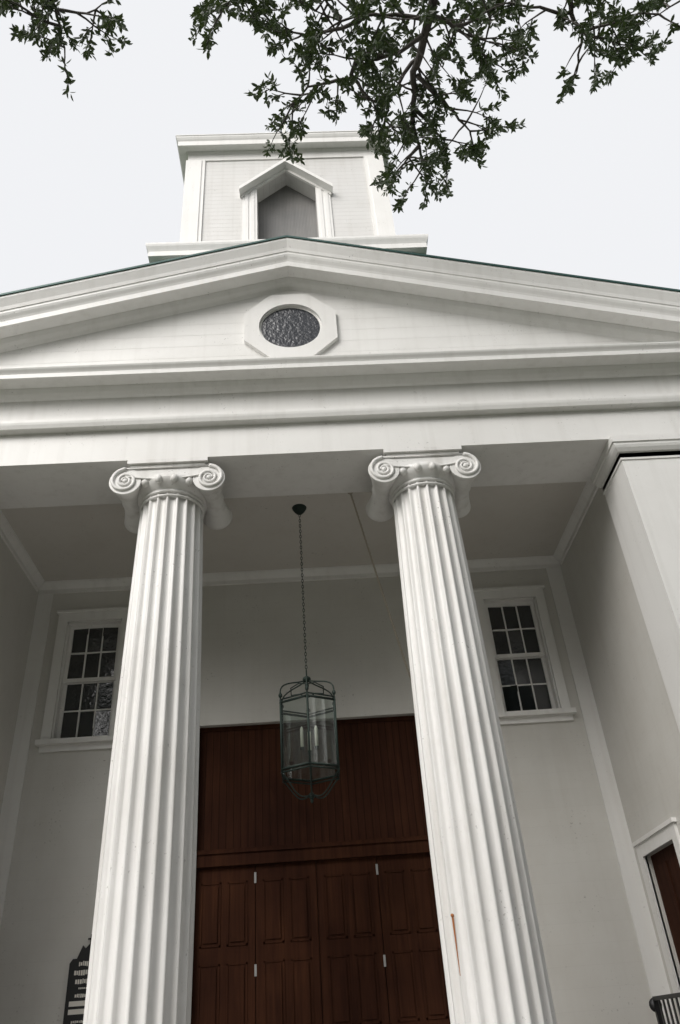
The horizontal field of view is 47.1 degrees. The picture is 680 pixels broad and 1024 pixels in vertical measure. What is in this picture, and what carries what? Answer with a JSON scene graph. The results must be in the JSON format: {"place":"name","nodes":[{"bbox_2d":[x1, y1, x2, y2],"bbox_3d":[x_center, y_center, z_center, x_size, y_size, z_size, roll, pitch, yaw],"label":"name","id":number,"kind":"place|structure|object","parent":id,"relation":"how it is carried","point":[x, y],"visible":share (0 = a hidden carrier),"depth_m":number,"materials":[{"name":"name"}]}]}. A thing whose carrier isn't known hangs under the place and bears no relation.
{"place":"outdoors","nodes":[
{"label":"outdoors","id":0,"kind":"place"},
{"bbox_2d":[1,482,585,580],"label":"porch ceiling","id":1,"kind":"structure","parent":0,"point":[78,542],"depth_m":10.05,"materials":[{"name":"white paint"}]},
{"bbox_2d":[0,290,646,367],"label":"pediment wall","id":2,"kind":"structure","parent":0,"point":[217,331],"depth_m":9.54,"materials":[{"name":"white wood"}]},
{"bbox_2d":[244,294,337,356],"bbox_3d":[-0.607,-2.259,9.618,1.130,1.130,0.115,-3,-34,-3],"label":"round window frame","id":3,"kind":"object","parent":2,"relation":"attached to","point":[261,311],"visible":0.94,"depth_m":9.58,"materials":[{"name":"white wood"}]},
{"bbox_2d":[261,308,319,346],"bbox_3d":[-0.607,-2.264,9.611,0.740,0.740,0.001,-3,-34,-3],"label":"oval window glass","id":4,"kind":"object","parent":3,"relation":"in","point":[291,327],"visible":1,"depth_m":9.61,"materials":[{"name":"grey glass"}]},
{"bbox_2d":[0,569,657,1023],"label":"porch back wall","id":5,"kind":"structure","parent":0,"point":[254,643],"depth_m":9.22,"materials":[{"name":"white paint"}]},
{"bbox_2d":[0,481,598,593],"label":"crown molding","id":6,"kind":"structure","parent":5,"relation":"attached to","point":[15,546],"depth_m":10.75,"materials":[{"name":"white wood"}]},
{"bbox_2d":[0,567,676,1023],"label":"porch corner boards","id":7,"kind":"object","parent":5,"relation":"attached to","point":[616,821],"visible":1,"depth_m":9.31,"materials":[{"name":"white wood"}]},
{"bbox_2d":[0,0,679,293],"label":"sky","id":8,"kind":"structure","parent":0,"point":[589,186],"materials":[{"name":"white"}]},
{"label":"grass","id":9,"kind":"object","parent":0,"visible":0},
{"bbox_2d":[1,0,679,198],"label":"live oak","id":10,"kind":"object","parent":9,"relation":"on","point":[423,41],"visible":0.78,"depth_m":9.07,"materials":[{"name":"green plant"}]},
{"bbox_2d":[0,0,679,213],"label":"leaves","id":11,"kind":"object","parent":10,"relation":"attached to","point":[364,10],"visible":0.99,"depth_m":9.08,"materials":[{"name":"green plant"}]},
{"bbox_3d":[-0.050,5.273,5.252,11.200,1.180,4.680,-3,-34,-3],"label":"porch","id":12,"kind":"object","parent":9,"relation":"on","visible":0},
{"bbox_2d":[0,536,38,813],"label":"porch side wall","id":13,"kind":"structure","parent":12,"relation":"on","point":[19,593],"depth_m":9.56,"materials":[{"name":"paint"}]},
{"bbox_2d":[63,934,91,1023],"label":"sign board","id":14,"kind":"object","parent":12,"relation":"attached to","point":[73,990],"visible":0.46,"depth_m":8.04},
{"bbox_2d":[68,961,88,1023],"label":"sign lettering","id":15,"kind":"object","parent":14,"relation":"attached to","point":[76,1003],"visible":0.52,"depth_m":7.95},
{"bbox_2d":[34,607,128,752],"bbox_3d":[-3.210,2.137,10.014,1.040,1.895,0.290,-3,-34,-3],"label":"window casing","id":16,"kind":"structure","parent":12,"relation":"attached to","point":[48,741],"depth_m":9.92,"materials":[{"name":"white wood"}]},
{"bbox_2d":[56,624,120,737],"bbox_3d":[-3.210,2.184,10.052,0.680,1.580,0.075,-3,-34,-3],"label":"sash window","id":17,"kind":"structure","parent":16,"relation":"in","point":[83,680],"depth_m":10.05,"materials":[{"name":"white wood"}]},
{"bbox_2d":[60,627,118,737],"bbox_3d":[-3.209,2.181,10.048,0.590,1.480,0.076,-3,-34,-3],"label":"window glass","id":18,"kind":"object","parent":17,"relation":"in","point":[72,703],"visible":0.9,"depth_m":10.04,"materials":[{"name":"glass"}]},
{"bbox_2d":[83,457,231,1023],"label":"column","id":19,"kind":"structure","parent":12,"relation":"on","point":[140,969],"depth_m":6.75,"materials":[{"name":"paint"}]},
{"bbox_2d":[0,341,679,508],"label":"entablature","id":20,"kind":"structure","parent":19,"relation":"on","point":[72,435],"depth_m":8.84,"materials":[{"name":"paint"}]},
{"bbox_2d":[0,237,679,352],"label":"pediment cornice","id":21,"kind":"structure","parent":20,"relation":"on","point":[33,317],"depth_m":9.65,"materials":[{"name":"white wood"}]},
{"bbox_2d":[0,235,679,295],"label":"metal roof","id":22,"kind":"object","parent":21,"relation":"on","point":[331,242],"visible":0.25,"depth_m":9.70,"materials":[{"name":"teal"}]},
{"bbox_2d":[146,234,427,262],"bbox_3d":[-0.935,-3.199,15.921,5.010,0.700,5.270,-3,-34,-3],"label":"tower base","id":23,"kind":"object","parent":22,"relation":"on","point":[413,243],"depth_m":13.82,"materials":[{"name":"white wood"}]},
{"bbox_2d":[201,158,374,240],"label":"wall","id":24,"kind":"structure","parent":23,"relation":"on","point":[222,205],"depth_m":15.84,"materials":[{"name":"white wood"}]},
{"bbox_2d":[176,130,389,181],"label":"tower cornice","id":25,"kind":"structure","parent":24,"relation":"on","point":[250,147],"depth_m":16.48,"materials":[{"name":"white wood"}]},
{"bbox_2d":[239,158,333,239],"bbox_3d":[-1.036,-5.904,15.286,1.860,3.260,0.202,-3,-34,-3],"label":"niche frame","id":26,"kind":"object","parent":24,"relation":"attached to","point":[248,189],"depth_m":15.63,"materials":[{"name":"white wood"}]},
{"bbox_2d":[258,186,317,238],"bbox_3d":[-1.050,-5.769,15.740,1.280,3.550,0.015,-3,-34,-3],"label":"panel","id":27,"kind":"object","parent":26,"relation":"in","point":[285,210],"visible":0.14,"depth_m":15.91,"materials":[{"name":"grey wood"}]},
{"bbox_2d":[180,155,395,241],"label":"corner pilasters","id":28,"kind":"object","parent":24,"relation":"attached to","point":[192,214],"visible":0.36,"depth_m":15.53,"materials":[{"name":"white wood"}]},
{"bbox_2d":[278,504,339,802],"bbox_3d":[-0.387,1.397,8.610,0.594,3.510,0.680,-3,-34,-3],"label":"hanging lantern","id":29,"kind":"object","parent":12,"relation":"hanging from","point":[299,509],"visible":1,"depth_m":7.96,"materials":[{"name":"green"}]},
{"bbox_2d":[197,720,427,850],"bbox_3d":[-0.333,3.229,9.381,2.740,1.430,0.040,-3,-34,-3],"label":"transom panel","id":30,"kind":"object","parent":12,"relation":"attached to","point":[247,797],"depth_m":9.31,"materials":[{"name":"brown wood"}]},
{"bbox_2d":[254,864,385,975],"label":"door hinges","id":31,"kind":"object","parent":12,"relation":"attached to","point":[255,967],"depth_m":8.32,"materials":[{"name":"grey"}]},
{"bbox_2d":[191,715,449,1023],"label":"door leaves","id":32,"kind":"object","parent":12,"relation":"on","point":[283,986],"visible":0.94,"depth_m":8.44,"materials":[{"name":"brown wood"}]},
{"bbox_2d":[348,493,410,680],"bbox_3d":[0.649,1.401,9.370,0.070,2.812,2.079,-18,-36,19],"label":"ceiling seam","id":33,"kind":"object","parent":12,"relation":"hanging from","point":[350,494],"visible":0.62,"depth_m":9.36,"materials":[{"name":"beige"}]},
{"bbox_2d":[365,446,556,1023],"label":"column","id":34,"kind":"structure","parent":12,"relation":"on","point":[482,885],"depth_m":6.80,"materials":[{"name":"paint"}]},
{"bbox_2d":[451,914,460,975],"bbox_3d":[0.896,3.336,6.030,0.028,0.424,0.016,-3,-34,-3],"label":"rust stain","id":35,"kind":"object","parent":34,"relation":"attached to","point":[452,915],"depth_m":6.06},
{"bbox_2d":[473,585,576,724],"bbox_3d":[2.358,1.870,10.264,1.040,1.895,0.290,-3,-34,-3],"label":"window casing","id":36,"kind":"structure","parent":12,"relation":"attached to","point":[563,710],"depth_m":10.18,"materials":[{"name":"white wood"}]},
{"bbox_2d":[485,601,555,710],"bbox_3d":[2.358,1.917,10.301,0.680,1.580,0.075,-3,-34,-3],"label":"sash window","id":37,"kind":"structure","parent":36,"relation":"in","point":[521,656],"depth_m":10.29,"materials":[{"name":"white wood"}]},
{"bbox_2d":[488,605,551,710],"bbox_3d":[2.358,1.916,10.301,0.590,1.480,0.080,-3,-34,-3],"label":"window glass","id":38,"kind":"object","parent":37,"relation":"in","point":[537,674],"visible":0.9,"depth_m":10.29,"materials":[{"name":"glass"}]},
{"bbox_2d":[560,488,679,1022],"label":"porch side wall","id":39,"kind":"structure","parent":12,"relation":"on","point":[641,732],"depth_m":8.86,"materials":[{"name":"paint"}]},
{"bbox_2d":[650,843,679,964],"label":"side door","id":40,"kind":"structure","parent":39,"relation":"attached to","point":[666,865],"depth_m":8.07,"materials":[{"name":"brown wood"}]},
{"bbox_2d":[591,433,679,731],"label":"anta","id":41,"kind":"object","parent":12,"relation":"on","point":[636,477],"visible":1,"depth_m":8.21,"materials":[{"name":"paint"}]},
{"bbox_2d":[632,817,679,1016],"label":"door frame","id":42,"kind":"object","parent":12,"relation":"attached to","point":[663,834],"visible":1,"depth_m":8.15,"materials":[{"name":"paint"}]},
{"bbox_2d":[649,992,679,1023],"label":"railing","id":43,"kind":"object","parent":12,"relation":"on","point":[655,1004],"visible":1,"depth_m":7.41,"materials":[{"name":"black metal"}]},
{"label":"nave floor","id":44,"kind":"structure","parent":0,"visible":0},
{"bbox_2d":[255,861,389,1022],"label":"door gaps","id":45,"kind":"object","parent":44,"relation":"on","point":[319,937],"depth_m":8.82,"materials":[{"name":"grey"}]}
]}

